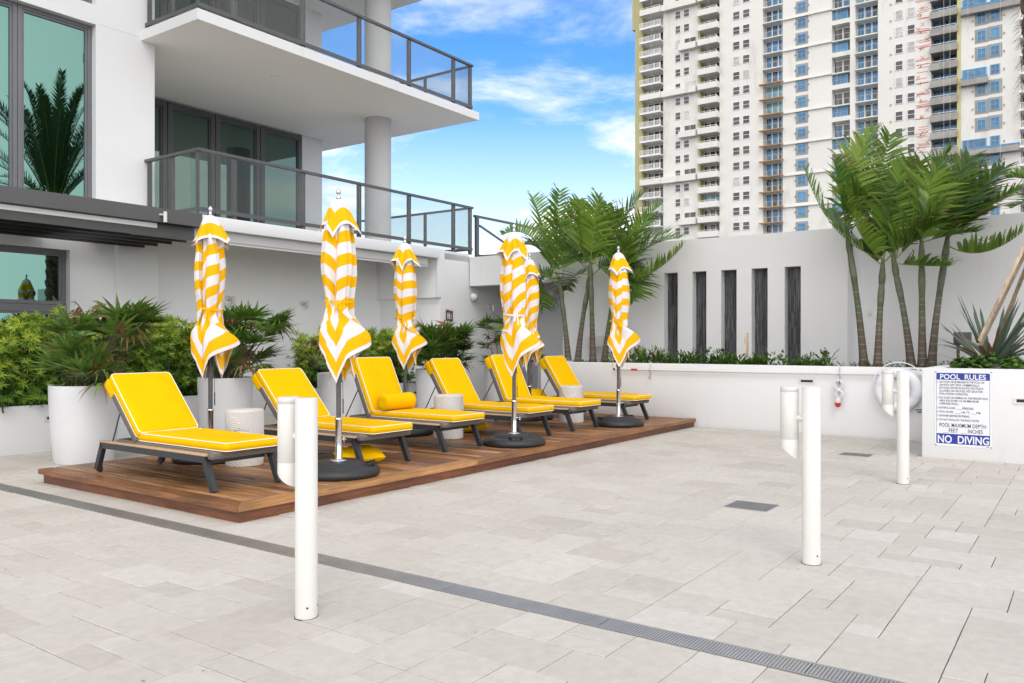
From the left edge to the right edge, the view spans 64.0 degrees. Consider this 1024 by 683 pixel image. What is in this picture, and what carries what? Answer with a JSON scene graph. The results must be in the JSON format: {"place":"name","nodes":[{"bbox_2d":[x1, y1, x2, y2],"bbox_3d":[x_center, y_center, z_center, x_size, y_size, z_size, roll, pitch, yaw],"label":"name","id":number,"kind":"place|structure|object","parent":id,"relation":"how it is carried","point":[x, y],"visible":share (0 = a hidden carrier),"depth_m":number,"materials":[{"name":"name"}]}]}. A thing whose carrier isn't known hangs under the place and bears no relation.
{"place":"outdoors","nodes":[
{"label":"outdoors","id":0,"kind":"place"},
{"bbox_2d":[322,0,634,256],"label":"sky","id":1,"kind":"structure","parent":0,"point":[553,81],"materials":[{"name":"blue"}]},
{"bbox_2d":[0,414,1023,682],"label":"paving","id":2,"kind":"structure","parent":0,"point":[918,578],"depth_m":4.89,"materials":[{"name":"stone"}]},
{"bbox_2d":[48,383,118,464],"bbox_3d":[-5.018,0.950,9.615,0.750,0.900,0.750,0,0,35],"label":"tapered planter","id":3,"kind":"object","parent":2,"relation":"on","point":[83,426],"visible":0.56,"depth_m":9.31,"materials":[{"name":"plastic"}]},
{"bbox_2d":[28,292,183,401],"bbox_3d":[-4.892,0.079,9.703,1.686,1.305,1.551,0,0,8],"label":"lady palm","id":4,"kind":"object","parent":3,"relation":"in","point":[84,360],"visible":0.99,"depth_m":9.38,"materials":[{"name":"green plant"}]},
{"bbox_2d":[0,395,252,455],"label":"long planter","id":5,"kind":"object","parent":2,"relation":"on","point":[24,429],"visible":0.08,"depth_m":10.32,"materials":[{"name":"paint"}]},
{"bbox_2d":[0,332,24,412],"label":"podocarpus shrub","id":6,"kind":"object","parent":5,"relation":"on","point":[6,353],"visible":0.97,"depth_m":10.09,"materials":[{"name":"green plant"}]},
{"bbox_2d":[0,310,53,407],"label":"podocarpus shrub","id":7,"kind":"object","parent":5,"relation":"in","point":[27,338],"visible":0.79,"depth_m":10.37,"materials":[{"name":"green plant"}]},
{"bbox_2d":[16,303,67,402],"bbox_3d":[-6.269,0.171,11.009,0.746,1.430,0.836,0,0,-28],"label":"podocarpus shrub","id":8,"kind":"object","parent":5,"relation":"on","point":[56,310],"visible":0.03,"depth_m":11.06,"materials":[{"name":"green plant"}]},
{"bbox_2d":[28,318,80,403],"bbox_3d":[-5.975,0.268,10.704,0.779,1.241,0.760,0,0,-17],"label":"podocarpus shrub","id":9,"kind":"object","parent":5,"relation":"on","point":[52,335],"visible":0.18,"depth_m":10.60,"materials":[{"name":"green plant"}]},
{"bbox_2d":[117,322,147,372],"bbox_3d":[-5.423,0.229,11.647,0.734,1.349,0.815,0,0,-29],"label":"podocarpus shrub","id":10,"kind":"object","parent":5,"relation":"on","point":[140,359],"visible":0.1,"depth_m":11.65,"materials":[{"name":"green plant"}]},
{"bbox_2d":[131,313,184,384],"bbox_3d":[-5.120,0.229,11.858,0.760,1.320,0.779,0,0,25],"label":"podocarpus shrub","id":11,"kind":"object","parent":5,"relation":"on","point":[159,354],"visible":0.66,"depth_m":11.77,"materials":[{"name":"green plant"}]},
{"bbox_2d":[160,315,203,395],"bbox_3d":[-4.983,0.243,12.243,0.735,1.319,0.815,0,0,18],"label":"podocarpus shrub","id":12,"kind":"object","parent":5,"relation":"on","point":[184,370],"visible":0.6,"depth_m":12.12,"materials":[{"name":"green plant"}]},
{"bbox_2d":[197,376,252,429],"bbox_3d":[-4.067,0.950,11.626,0.750,0.900,0.750,0,0,35],"label":"tapered planter","id":13,"kind":"object","parent":2,"relation":"on","point":[230,393],"visible":0.57,"depth_m":11.31,"materials":[{"name":"concrete"}]},
{"bbox_2d":[190,300,308,379],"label":"lady palm","id":14,"kind":"object","parent":13,"relation":"in","point":[235,325],"visible":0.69,"depth_m":11.52,"materials":[{"name":"green plant"}]},
{"bbox_2d":[277,396,318,620],"bbox_3d":[-1.102,0.843,4.213,0.254,1.115,0.121,0,0,35],"label":"bollard lamp","id":15,"kind":"object","parent":2,"relation":"on","point":[297,442],"visible":1,"depth_m":4.13,"materials":[{"name":"white metal"}]},
{"bbox_2d":[317,372,361,416],"bbox_3d":[-2.804,0.950,13.403,0.750,0.900,0.750,0,0,35],"label":"tapered planter","id":16,"kind":"object","parent":2,"relation":"on","point":[326,393],"visible":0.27,"depth_m":13.09,"materials":[{"name":"plastic"}]},
{"bbox_2d":[296,327,373,372],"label":"lady palm","id":17,"kind":"object","parent":16,"relation":"on","point":[316,361],"visible":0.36,"depth_m":13.44,"materials":[{"name":"green plant"}]},
{"bbox_2d":[314,382,417,413],"bbox_3d":[-2.919,1.120,15.520,0.880,0.640,2.680,0,0,35],"label":"long planter","id":18,"kind":"object","parent":2,"relation":"on","point":[411,387],"visible":0.05,"depth_m":16.04,"materials":[{"name":"paint"}]},
{"bbox_2d":[285,329,318,383],"bbox_3d":[-3.675,0.320,14.657,0.746,1.123,0.836,0,0,15],"label":"podocarpus shrub","id":19,"kind":"object","parent":18,"relation":"on","point":[301,340],"visible":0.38,"depth_m":14.44,"materials":[{"name":"green plant"}]},
{"bbox_2d":[302,332,328,387],"bbox_3d":[-3.316,0.284,14.480,0.779,1.207,0.760,0,0,35],"label":"podocarpus shrub","id":20,"kind":"object","parent":18,"relation":"in","point":[313,372],"visible":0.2,"depth_m":14.34,"materials":[{"name":"green plant"}]},
{"bbox_2d":[363,327,389,356],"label":"podocarpus shrub","id":21,"kind":"object","parent":18,"relation":"on","point":[378,351],"visible":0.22,"depth_m":15.43,"materials":[{"name":"green plant"}]},
{"bbox_2d":[371,327,399,373],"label":"podocarpus shrub","id":22,"kind":"object","parent":18,"relation":"on","point":[388,337],"visible":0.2,"depth_m":15.67,"materials":[{"name":"green plant"}]},
{"bbox_2d":[391,350,415,383],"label":"podocarpus shrub","id":23,"kind":"object","parent":18,"relation":"on","point":[398,366],"visible":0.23,"depth_m":16.08,"materials":[{"name":"green plant"}]},
{"bbox_2d":[38,412,695,522],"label":"wooden deck","id":24,"kind":"structure","parent":2,"relation":"on","point":[244,494],"depth_m":8.03,"materials":[{"name":"brown wood"}]},
{"bbox_2d":[94,372,281,492],"bbox_3d":[-3.027,0.785,7.628,1.998,0.965,0.720,0,0,36],"label":"sun lounger","id":25,"kind":"object","parent":24,"relation":"on","point":[157,416],"visible":0.98,"depth_m":7.63,"materials":[{"name":"yellow fabric"}]},
{"bbox_2d":[171,206,239,464],"bbox_3d":[-3.223,-0.097,8.756,0.776,2.714,0.776,0,0,0],"label":"parasol","id":26,"kind":"object","parent":24,"relation":"on","point":[212,338],"visible":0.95,"depth_m":8.65,"materials":[{"name":"yellow fabric"}]},
{"bbox_2d":[225,408,263,466],"bbox_3d":[-2.753,0.976,8.434,0.384,0.569,0.391,0,0,44],"label":"side table","id":27,"kind":"object","parent":24,"relation":"on","point":[247,420],"visible":0.47,"depth_m":8.28,"materials":[{"name":"stone"}]},
{"bbox_2d":[251,368,412,460],"bbox_3d":[-2.023,0.785,8.928,1.998,0.965,0.720,0,0,36],"label":"sun lounger","id":28,"kind":"object","parent":24,"relation":"on","point":[272,385],"visible":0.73,"depth_m":8.80,"materials":[{"name":"yellow fabric"}]},
{"bbox_2d":[317,188,379,481],"bbox_3d":[-1.641,-0.097,7.755,0.776,2.714,0.776,0,0,0],"label":"parasol","id":29,"kind":"object","parent":24,"relation":"on","point":[344,338],"visible":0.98,"depth_m":7.63,"materials":[{"name":"yellow fabric"}]},
{"bbox_2d":[333,445,385,461],"bbox_3d":[-1.591,1.175,8.516,0.460,0.180,0.460,-3,5,-25],"label":"pillow","id":30,"kind":"object","parent":24,"relation":"on","point":[369,452],"visible":0.53,"depth_m":8.39,"materials":[{"name":"fabric"}]},
{"bbox_2d":[390,236,432,436],"bbox_3d":[-1.463,-0.097,11.198,0.776,2.714,0.776,0,0,0],"label":"parasol","id":31,"kind":"object","parent":24,"relation":"on","point":[409,342],"visible":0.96,"depth_m":11.07,"materials":[{"name":"yellow fabric"}]},
{"bbox_2d":[341,357,484,451],"bbox_3d":[-1.310,0.730,10.155,1.998,1.075,0.720,0,0,35],"label":"sun lounger","id":32,"kind":"object","parent":24,"relation":"on","point":[375,378],"visible":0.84,"depth_m":10.09,"materials":[{"name":"yellow fabric"}]},
{"bbox_2d":[377,392,416,410],"bbox_3d":[-1.427,0.735,10.179,0.202,0.202,0.520,0,0,35],"label":"bolster","id":33,"kind":"object","parent":32,"relation":"on","point":[392,401],"visible":1,"depth_m":10.06,"materials":[{"name":"fabric"}]},
{"bbox_2d":[434,394,463,438],"bbox_3d":[-0.835,0.976,10.774,0.388,0.569,0.387,0,0,31],"label":"side table","id":34,"kind":"object","parent":24,"relation":"on","point":[449,401],"visible":0.5,"depth_m":10.62,"materials":[{"name":"stone"}]},
{"bbox_2d":[424,358,553,435],"bbox_3d":[-0.416,0.748,11.310,1.998,1.038,0.720,0,0,36],"label":"sun lounger","id":35,"kind":"object","parent":24,"relation":"on","point":[448,375],"visible":0.81,"depth_m":11.35,"materials":[{"name":"yellow fabric"}]},
{"bbox_2d":[483,224,545,447],"bbox_3d":[0.026,-0.097,10.066,0.776,2.714,0.776,0,0,0],"label":"parasol","id":36,"kind":"object","parent":24,"relation":"on","point":[519,340],"visible":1,"depth_m":9.95,"materials":[{"name":"yellow fabric"}]},
{"bbox_2d":[524,253,552,420],"bbox_3d":[0.287,-0.097,13.402,0.776,2.714,0.776,0,0,0],"label":"parasol","id":37,"kind":"object","parent":24,"relation":"on","point":[532,273],"visible":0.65,"depth_m":13.29,"materials":[{"name":"yellow fabric"}]},
{"bbox_2d":[483,354,600,430],"bbox_3d":[0.328,0.730,12.357,1.998,1.075,0.720,0,0,36],"label":"sun lounger","id":38,"kind":"object","parent":24,"relation":"on","point":[500,374],"visible":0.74,"depth_m":12.30,"materials":[{"name":"yellow fabric"}]},
{"bbox_2d":[559,385,583,422],"bbox_3d":[0.937,0.976,12.912,0.388,0.569,0.384,0,0,8],"label":"side table","id":39,"kind":"object","parent":24,"relation":"on","point":[570,391],"visible":0.52,"depth_m":12.76,"materials":[{"name":"stone"}]},
{"bbox_2d":[538,356,651,419],"bbox_3d":[1.275,0.751,13.569,1.998,1.032,0.720,0,0,35],"label":"sun lounger","id":40,"kind":"object","parent":24,"relation":"on","point":[558,371],"visible":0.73,"depth_m":13.58,"materials":[{"name":"yellow fabric"}]},
{"bbox_2d":[597,246,643,427],"bbox_3d":[1.607,-0.097,12.377,0.776,2.714,0.776,0,0,0],"label":"parasol","id":41,"kind":"object","parent":24,"relation":"on","point":[623,340],"visible":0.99,"depth_m":12.25,"materials":[{"name":"yellow fabric"}]},
{"bbox_2d":[416,368,438,408],"bbox_3d":[-1.419,0.950,15.265,0.750,0.900,0.750,0,0,35],"label":"tapered planter","id":42,"kind":"object","parent":2,"relation":"on","point":[425,385],"visible":0.24,"depth_m":14.95,"materials":[{"name":"plastic"}]},
{"bbox_2d":[414,316,478,370],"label":"lady palm","id":43,"kind":"object","parent":42,"relation":"in","point":[448,340],"visible":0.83,"depth_m":14.95,"materials":[{"name":"green plant"}]},
{"bbox_2d":[0,483,904,682],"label":"drain channel","id":44,"kind":"object","parent":2,"relation":"in","point":[795,666],"visible":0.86,"depth_m":4.35,"materials":[{"name":"silver metal"}]},
{"bbox_2d":[484,366,499,400],"bbox_3d":[-0.209,0.950,17.140,0.750,0.900,0.750,0,0,35],"label":"tapered planter","id":45,"kind":"object","parent":2,"relation":"on","point":[492,395],"visible":0.16,"depth_m":16.89,"materials":[{"name":"concrete"}]},
{"bbox_2d":[475,312,503,364],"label":"lady palm","id":46,"kind":"object","parent":45,"relation":"on","point":[484,322],"visible":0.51,"depth_m":16.76,"materials":[{"name":"green plant"}]},
{"bbox_2d":[563,228,850,365],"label":"niche wall","id":47,"kind":"structure","parent":2,"relation":"on","point":[789,293],"depth_m":14.86,"materials":[{"name":"paint"}]},
{"bbox_2d":[723,500,778,511],"bbox_3d":[2.042,1.403,6.990,0.374,0.014,0.344,0,0,35],"label":"floor drain","id":48,"kind":"object","parent":2,"relation":"on","point":[752,506],"visible":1,"depth_m":6.96,"materials":[{"name":"silver metal"}]},
{"bbox_2d":[780,386,821,565],"bbox_3d":[1.839,0.843,5.218,0.254,1.115,0.121,0,0,35],"label":"bollard lamp","id":49,"kind":"object","parent":2,"relation":"on","point":[791,418],"visible":1,"depth_m":5.14,"materials":[{"name":"white metal"}]},
{"bbox_2d":[882,370,909,484],"bbox_3d":[3.812,0.843,8.139,0.254,1.115,0.121,0,0,35],"label":"bollard lamp","id":50,"kind":"object","parent":2,"relation":"on","point":[889,390],"visible":1,"depth_m":8.06,"materials":[{"name":"white metal"}]},
{"bbox_2d":[922,365,1023,463],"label":"sign wall","id":51,"kind":"structure","parent":2,"relation":"on","point":[1007,425],"depth_m":9.54,"materials":[{"name":"paint"}]},
{"bbox_2d":[935,371,991,448],"bbox_3d":[5.357,0.797,9.730,0.601,0.899,0.011,0,0,35],"label":"pool rules sign","id":52,"kind":"object","parent":51,"relation":"attached to","point":[963,408],"visible":1,"depth_m":9.73,"materials":[{"name":"white plastic"}]},
{"bbox_2d":[632,0,1023,242],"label":"apartment tower","id":53,"kind":"structure","parent":0,"point":[743,108],"depth_m":149.17,"materials":[{"name":"paint"}]},
{"bbox_2d":[766,178,782,190],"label":"window","id":54,"kind":"structure","parent":53,"relation":"in","point":[770,183],"depth_m":152.93,"materials":[{"name":"blue"}]},
{"bbox_2d":[766,209,782,221],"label":"window","id":55,"kind":"structure","parent":53,"relation":"in","point":[770,214],"depth_m":152.93,"materials":[{"name":"blue"}]},
{"bbox_2d":[766,193,782,206],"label":"window","id":56,"kind":"structure","parent":53,"relation":"in","point":[775,198],"depth_m":152.93,"materials":[{"name":"blue"}]},
{"bbox_2d":[766,162,782,175],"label":"window","id":57,"kind":"structure","parent":53,"relation":"in","point":[775,167],"depth_m":152.93,"materials":[{"name":"blue glass"}]},
{"bbox_2d":[766,147,782,159],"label":"window","id":58,"kind":"structure","parent":53,"relation":"in","point":[778,151],"depth_m":152.93,"materials":[{"name":"blue glass"}]},
{"bbox_2d":[766,131,782,144],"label":"window","id":59,"kind":"structure","parent":53,"relation":"in","point":[774,136],"depth_m":152.93,"materials":[{"name":"blue glass"}]},
{"bbox_2d":[858,4,877,18],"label":"window","id":60,"kind":"structure","parent":53,"relation":"in","point":[871,8],"depth_m":143.39,"materials":[{"name":"blue glass"}]},
{"bbox_2d":[858,103,877,117],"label":"window","id":61,"kind":"structure","parent":53,"relation":"in","point":[874,107],"depth_m":143.47,"materials":[{"name":"blue glass"}]},
{"bbox_2d":[858,70,877,84],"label":"window","id":62,"kind":"structure","parent":53,"relation":"in","point":[872,74],"depth_m":143.39,"materials":[{"name":"blue glass"}]},
{"bbox_2d":[858,53,877,68],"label":"window","id":63,"kind":"structure","parent":53,"relation":"in","point":[874,57],"depth_m":143.39,"materials":[{"name":"blue glass"}]},
{"bbox_2d":[858,21,877,35],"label":"window","id":64,"kind":"structure","parent":53,"relation":"in","point":[869,25],"depth_m":143.39,"materials":[{"name":"blue glass"}]},
{"bbox_2d":[858,86,877,101],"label":"window","id":65,"kind":"structure","parent":53,"relation":"in","point":[871,90],"depth_m":143.39,"materials":[{"name":"blue glass"}]},
{"bbox_2d":[858,37,877,51],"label":"window","id":66,"kind":"structure","parent":53,"relation":"in","point":[871,41],"depth_m":143.46,"materials":[{"name":"blue glass"}]},
{"bbox_2d":[962,66,986,77],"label":"balcony railing","id":67,"kind":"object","parent":53,"relation":"in","point":[982,70],"depth_m":132.58,"materials":[{"name":"blue glass"}]},
{"bbox_2d":[962,138,986,148],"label":"balcony railing","id":68,"kind":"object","parent":53,"relation":"in","point":[980,142],"depth_m":132.58,"materials":[{"name":"blue glass"}]},
{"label":"soil","id":69,"kind":"structure","parent":0,"visible":0},
{"bbox_2d":[499,183,586,360],"bbox_3d":[0.598,-1.356,16.185,1.475,3.552,1.912,0,0,-34],"label":"feather palm","id":70,"kind":"object","parent":69,"relation":"on","point":[546,244],"visible":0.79,"depth_m":16.14,"materials":[{"name":"green plant"}]},
{"bbox_2d":[542,194,642,361],"bbox_3d":[1.541,-1.206,15.726,1.480,3.253,2.044,0,0,-33],"label":"feather palm","id":71,"kind":"object","parent":69,"relation":"on","point":[578,352],"visible":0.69,"depth_m":15.67,"materials":[{"name":"green plant"}]},
{"bbox_2d":[562,186,676,361],"bbox_3d":[1.958,-1.256,15.218,2.308,3.353,1.293,0,0,28],"label":"feather palm","id":72,"kind":"object","parent":69,"relation":"on","point":[589,235],"visible":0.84,"depth_m":15.36,"materials":[{"name":"green plant"}]},
{"bbox_2d":[593,198,686,361],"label":"feather palm","id":73,"kind":"object","parent":69,"relation":"on","point":[637,282],"visible":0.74,"depth_m":15.11,"materials":[{"name":"green plant"}]},
{"bbox_2d":[532,345,836,365],"bbox_3d":[2.684,0.225,14.438,5.972,0.380,0.956,0,0,35],"label":"ground cover","id":74,"kind":"object","parent":69,"relation":"on","point":[727,359],"visible":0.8,"depth_m":13.80,"materials":[{"name":"green plant"}]},
{"bbox_2d":[819,120,913,366],"bbox_3d":[5.520,-1.544,12.673,1.382,3.928,1.390,0,0,16],"label":"feather palm","id":75,"kind":"object","parent":69,"relation":"on","point":[853,175],"visible":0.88,"depth_m":12.73,"materials":[{"name":"green plant"}]},
{"bbox_2d":[800,151,944,366],"bbox_3d":[5.521,-1.250,12.506,1.981,3.340,1.169,0,0,30],"label":"feather palm","id":76,"kind":"object","parent":69,"relation":"on","point":[871,245],"visible":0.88,"depth_m":12.52,"materials":[{"name":"green plant"}]},
{"bbox_2d":[837,360,951,367],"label":"twiggy ground cover","id":77,"kind":"object","parent":69,"relation":"on","point":[905,365],"visible":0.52,"depth_m":12.19,"materials":[{"name":"green plant"}]},
{"bbox_2d":[862,151,962,366],"bbox_3d":[6.009,-1.278,12.367,1.027,3.395,1.886,0,0,-15],"label":"feather palm","id":78,"kind":"object","parent":69,"relation":"on","point":[921,260],"visible":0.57,"depth_m":12.37,"materials":[{"name":"green plant"}]},
{"bbox_2d":[888,140,995,367],"bbox_3d":[6.238,-1.278,12.037,1.504,3.395,1.403,0,0,41],"label":"feather palm","id":79,"kind":"object","parent":69,"relation":"on","point":[949,179],"visible":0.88,"depth_m":12.06,"materials":[{"name":"green plant"}]},
{"bbox_2d":[948,357,983,368],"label":"leafy shrub","id":80,"kind":"object","parent":69,"relation":"on","point":[962,362],"visible":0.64,"depth_m":10.09,"materials":[{"name":"green plant"}]},
{"bbox_2d":[922,297,1023,359],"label":"spiky plant","id":81,"kind":"object","parent":69,"relation":"on","point":[1010,346],"visible":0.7,"depth_m":11.04,"materials":[{"name":"green plant"}]},
{"bbox_2d":[926,156,1023,366],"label":"feather palm","id":82,"kind":"object","parent":69,"relation":"on","point":[972,245],"visible":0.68,"depth_m":12.00,"materials":[{"name":"green plant"}]},
{"bbox_2d":[966,352,1004,368],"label":"leafy shrub","id":83,"kind":"object","parent":69,"relation":"on","point":[988,361],"visible":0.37,"depth_m":10.06,"materials":[{"name":"green plant"}]},
{"bbox_2d":[989,355,1023,368],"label":"leafy shrub","id":84,"kind":"object","parent":69,"relation":"on","point":[1012,363],"visible":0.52,"depth_m":9.74,"materials":[{"name":"green plant"}]},
{"bbox_2d":[1010,0,1023,128],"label":"date palm","id":85,"kind":"object","parent":69,"relation":"on","point":[1022,12],"visible":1,"depth_m":10.41,"materials":[{"name":"green"}]},
{"bbox_2d":[976,244,1023,345],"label":"timber brace","id":86,"kind":"object","parent":85,"relation":"attached to","point":[1001,297],"visible":1,"depth_m":10.53,"materials":[{"name":"brown wood"}]},
{"bbox_2d":[992,268,1023,348],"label":"timber brace","id":87,"kind":"object","parent":85,"relation":"attached to","point":[1014,296],"visible":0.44,"depth_m":11.22,"materials":[{"name":"brown wood"}]},
{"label":"terrace slab","id":88,"kind":"structure","parent":0,"visible":0},
{"bbox_2d":[0,0,562,414],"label":"white house","id":89,"kind":"structure","parent":88,"relation":"on","point":[193,106],"depth_m":15.64,"materials":[{"name":"paint"}]},
{"bbox_2d":[0,0,16,186],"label":"window","id":90,"kind":"structure","parent":89,"relation":"in","point":[8,9],"depth_m":12.18,"materials":[{"name":"glass"}]},
{"bbox_2d":[0,303,62,336],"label":"window","id":91,"kind":"structure","parent":89,"relation":"in","point":[6,309],"depth_m":12.31,"materials":[{"name":"metal"}]},
{"bbox_2d":[0,245,65,304],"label":"window","id":92,"kind":"structure","parent":89,"relation":"in","point":[27,275],"depth_m":12.45,"materials":[{"name":"glass"}]},
{"bbox_2d":[17,3,91,197],"bbox_3d":[-7.101,-3.385,12.726,0.080,3.370,1.109,0,0,35],"label":"window","id":93,"kind":"structure","parent":89,"relation":"in","point":[54,52],"depth_m":12.71,"materials":[{"name":"glass"}]},
{"bbox_2d":[0,185,202,247],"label":"pergola","id":94,"kind":"object","parent":89,"relation":"attached to","point":[37,213],"visible":0.91,"depth_m":11.48,"materials":[{"name":"metal"}]},
{"bbox_2d":[155,98,166,208],"bbox_3d":[-7.768,-3.520,16.361,0.100,3.000,1.851,0,0,35],"label":"window","id":95,"kind":"structure","parent":89,"relation":"in","point":[160,105],"depth_m":17.00,"materials":[{"name":"glass"}]},
{"bbox_2d":[155,0,166,18],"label":"window","id":96,"kind":"structure","parent":89,"relation":"in","point":[160,5],"depth_m":17.00,"materials":[{"name":"glass"}]},
{"bbox_2d":[167,102,214,215],"bbox_3d":[-6.896,-3.520,17.589,0.100,3.000,1.121,0,0,35],"label":"window","id":97,"kind":"structure","parent":89,"relation":"in","point":[187,127],"depth_m":17.58,"materials":[{"name":"glass"}]},
{"bbox_2d":[167,0,214,13],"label":"window","id":98,"kind":"structure","parent":89,"relation":"in","point":[179,4],"depth_m":17.50,"materials":[{"name":"glass"}]},
{"bbox_2d":[215,114,259,222],"bbox_3d":[-6.219,-3.520,18.540,0.100,3.000,1.175,0,0,35],"label":"window","id":99,"kind":"structure","parent":89,"relation":"in","point":[232,136],"depth_m":18.56,"materials":[{"name":"glass"}]},
{"bbox_2d":[215,0,259,30],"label":"window","id":100,"kind":"structure","parent":89,"relation":"in","point":[249,10],"depth_m":18.72,"materials":[{"name":"glass"}]},
{"bbox_2d":[260,0,299,45],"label":"window","id":101,"kind":"structure","parent":89,"relation":"in","point":[282,16],"depth_m":19.54,"materials":[{"name":"glass"}]},
{"bbox_2d":[260,126,301,228],"bbox_3d":[-5.516,-3.520,19.530,0.100,3.000,1.214,0,0,35],"label":"window","id":102,"kind":"structure","parent":89,"relation":"in","point":[279,188],"depth_m":19.51,"materials":[{"name":"glass"}]},
{"bbox_2d":[473,215,550,256],"bbox_3d":[1.391,-2.411,20.143,2.239,1.022,4.750,0,0,35],"label":"roof railing","id":103,"kind":"object","parent":89,"relation":"on","point":[477,225],"visible":0.29,"depth_m":18.92,"materials":[{"name":"metal"}]},
{"bbox_2d":[541,360,921,440],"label":"planter wall","id":104,"kind":"structure","parent":88,"relation":"on","point":[742,401],"depth_m":13.05,"materials":[{"name":"paint"}]},
{"bbox_2d":[873,362,921,412],"bbox_3d":[5.542,0.640,11.645,0.757,0.715,0.138,0,0,35],"label":"life ring","id":105,"kind":"object","parent":104,"relation":"hanging from","point":[915,396],"visible":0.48,"depth_m":11.54,"materials":[{"name":"white plastic"}]},
{"label":"wall hook","id":106,"kind":"object","parent":104,"relation":"attached to","visible":0},
{"bbox_2d":[613,368,921,375],"bbox_3d":[3.779,0.472,12.919,4.910,0.046,0.044,0,0,35],"label":"rescue pole","id":107,"kind":"object","parent":106,"relation":"hanging from","point":[822,373],"visible":0.86,"depth_m":12.87,"materials":[{"name":"white metal"}]},
{"bbox_2d":[998,165,1023,209],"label":"feather palm","id":108,"kind":"object","parent":88,"relation":"on","point":[1017,173],"visible":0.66,"depth_m":16.74,"materials":[{"name":"green plant"}]},
{"label":"joint sand","id":109,"kind":"structure","parent":0,"visible":0},
{"bbox_2d":[851,213,1023,366],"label":"boundary wall","id":110,"kind":"structure","parent":109,"relation":"on","point":[977,280],"depth_m":13.17,"materials":[{"name":"paint"}]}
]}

